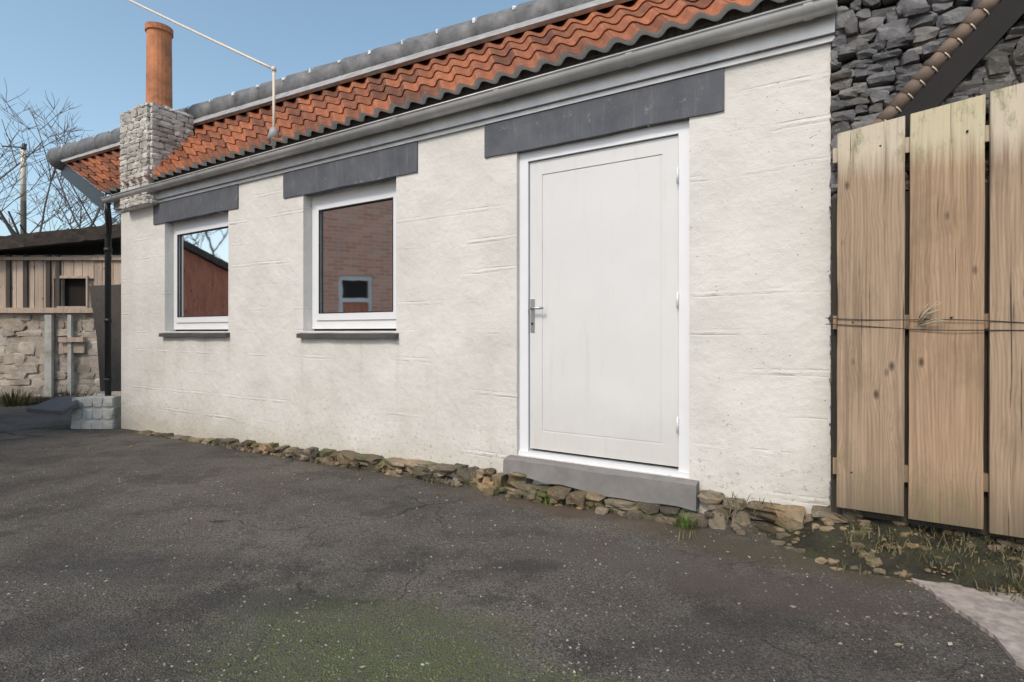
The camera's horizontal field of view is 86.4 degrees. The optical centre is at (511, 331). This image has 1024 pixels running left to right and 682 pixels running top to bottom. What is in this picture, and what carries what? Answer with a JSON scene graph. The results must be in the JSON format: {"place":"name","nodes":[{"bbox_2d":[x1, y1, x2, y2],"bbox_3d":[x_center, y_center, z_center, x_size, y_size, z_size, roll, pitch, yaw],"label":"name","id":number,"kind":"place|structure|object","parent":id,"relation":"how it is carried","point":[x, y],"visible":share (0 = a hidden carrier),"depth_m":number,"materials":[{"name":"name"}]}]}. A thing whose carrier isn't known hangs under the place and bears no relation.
{"place":"outdoors","nodes":[
{"label":"outdoors","id":0,"kind":"place"},
{"bbox_2d":[0,0,531,235],"label":"sky","id":1,"kind":"structure","parent":0,"point":[91,54],"materials":[{"name":"blue"}]},
{"bbox_2d":[0,403,1023,681],"bbox_3d":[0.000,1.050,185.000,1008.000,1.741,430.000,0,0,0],"label":"ground","id":2,"kind":"structure","parent":0,"point":[342,523],"depth_m":2.39,"materials":[{"name":"grey asphalt"}]},
{"bbox_2d":[2,143,26,233],"bbox_3d":[-12.775,-1.695,14.000,0.630,6.293,0.133,0,0,0],"label":"utility pole","id":3,"kind":"object","parent":2,"relation":"on","point":[23,203],"visible":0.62,"depth_m":13.96,"materials":[{"name":"brown wood"}]},
{"bbox_2d":[0,388,41,406],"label":"weed clump","id":4,"kind":"object","parent":2,"relation":"on","point":[8,400],"visible":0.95,"depth_m":9.82,"materials":[{"name":"green plant"}]},
{"bbox_2d":[26,395,77,414],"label":"slate slab","id":5,"kind":"structure","parent":2,"relation":"on","point":[62,405],"depth_m":7.03,"materials":[{"name":"grey stone"}]},
{"bbox_2d":[0,97,116,234],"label":"bare tree","id":6,"kind":"object","parent":2,"relation":"on","point":[43,201],"visible":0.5,"depth_m":16.21,"materials":[{"name":"brown plant"}]},
{"bbox_2d":[0,78,120,233],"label":"bare tree","id":7,"kind":"object","parent":2,"relation":"on","point":[99,210],"visible":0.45,"depth_m":12.71,"materials":[{"name":"brown plant"}]},
{"bbox_2d":[0,224,120,402],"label":"lean to shed","id":8,"kind":"object","parent":2,"relation":"on","point":[48,342],"visible":0.61,"depth_m":10.44,"materials":[{"name":"stone"}]},
{"bbox_2d":[40,387,100,401],"bbox_3d":[-7.909,1.171,9.804,1.028,0.320,1.034,0,0,31],"label":"weed clump","id":9,"kind":"object","parent":2,"relation":"on","point":[67,394],"visible":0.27,"depth_m":9.90,"materials":[{"name":"green plant"}]},
{"bbox_2d":[71,395,120,428],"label":"whitewashed block","id":10,"kind":"structure","parent":2,"relation":"on","point":[97,412],"depth_m":7.12,"materials":[{"name":"white stone"}]},
{"bbox_2d":[89,284,120,390],"bbox_3d":[-6.718,0.070,9.125,0.991,1.794,0.450,0,0,0],"label":"leaning plank","id":11,"kind":"object","parent":2,"relation":"on","point":[97,294],"visible":0.64,"depth_m":9.13,"materials":[{"name":"wood"}]},
{"bbox_2d":[7,580,686,681],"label":"moss","id":12,"kind":"object","parent":2,"relation":"on","point":[429,672],"visible":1,"depth_m":1.83,"materials":[{"name":"green plant"}]},
{"bbox_2d":[46,0,863,534],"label":"white house","id":13,"kind":"structure","parent":2,"relation":"on","point":[568,252],"depth_m":4.03,"materials":[{"name":"paint"}]},
{"bbox_2d":[159,213,229,336],"bbox_3d":[-3.571,-0.631,6.311,1.381,1.378,0.303,0,0,31],"label":"window","id":14,"kind":"structure","parent":13,"relation":"in","point":[200,245],"depth_m":6.34,"materials":[{"name":"white plastic"}]},
{"bbox_2d":[128,0,270,68],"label":"overhead cable","id":15,"kind":"object","parent":13,"relation":"on","point":[211,39],"visible":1,"depth_m":5.92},
{"bbox_2d":[296,181,398,338],"bbox_3d":[-1.442,-0.631,5.008,1.267,1.378,0.303,0,0,31],"label":"window","id":16,"kind":"structure","parent":13,"relation":"in","point":[354,230],"depth_m":5.01,"materials":[{"name":"white plastic"}]},
{"bbox_2d":[518,120,688,477],"bbox_3d":[0.625,-0.210,3.772,1.235,2.220,0.256,0,0,31],"label":"door","id":17,"kind":"structure","parent":13,"relation":"in","point":[604,221],"depth_m":3.68,"materials":[{"name":"white plastic"}]},
{"bbox_2d":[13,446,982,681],"bbox_3d":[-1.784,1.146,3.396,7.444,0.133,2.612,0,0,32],"label":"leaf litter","id":18,"kind":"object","parent":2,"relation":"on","point":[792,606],"visible":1,"depth_m":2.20,"materials":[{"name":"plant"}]},
{"bbox_2d":[0,470,1022,681],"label":"grit","id":19,"kind":"object","parent":2,"relation":"on","point":[427,663],"visible":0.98,"depth_m":2.13,"materials":[{"name":"grey gravel"}]},
{"bbox_2d":[540,496,553,504],"bbox_3d":[0.258,1.121,3.687,0.171,0.070,0.139,0,0,0],"label":"grass tuft","id":20,"kind":"object","parent":2,"relation":"on","point":[549,502],"visible":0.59,"depth_m":3.65,"materials":[{"name":"green plant"}]},
{"bbox_2d":[221,444,1023,601],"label":"ground weeds","id":21,"kind":"object","parent":2,"relation":"on","point":[969,537],"visible":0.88,"depth_m":2.55,"materials":[{"name":"green plant"}]},
{"bbox_2d":[668,509,702,530],"bbox_3d":[1.020,1.100,3.202,0.219,0.084,0.248,0,0,0],"label":"grass tuft","id":22,"kind":"object","parent":2,"relation":"on","point":[684,523],"visible":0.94,"depth_m":3.17,"materials":[{"name":"green plant"}]},
{"bbox_2d":[767,505,1023,593],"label":"earth bank","id":23,"kind":"structure","parent":2,"relation":"on","point":[811,543],"depth_m":2.57,"materials":[{"name":"soil"}]},
{"bbox_2d":[758,506,1023,592],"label":"stone crumbs","id":24,"kind":"object","parent":23,"relation":"on","point":[872,561],"visible":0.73,"depth_m":2.61,"materials":[{"name":"stone"}]},
{"bbox_2d":[826,83,1023,539],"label":"board fence","id":25,"kind":"object","parent":23,"relation":"on","point":[927,349],"visible":1,"depth_m":2.61,"materials":[{"name":"brown wood"}]},
{"bbox_2d":[829,0,1023,526],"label":"stone gable","id":26,"kind":"structure","parent":2,"relation":"on","point":[891,59],"depth_m":2.72,"materials":[{"name":"stone"}]},
{"bbox_2d":[911,578,1023,669],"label":"concrete patch","id":27,"kind":"object","parent":2,"relation":"on","point":[999,619],"visible":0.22,"depth_m":2.15,"materials":[{"name":"grey concrete"}]}
]}

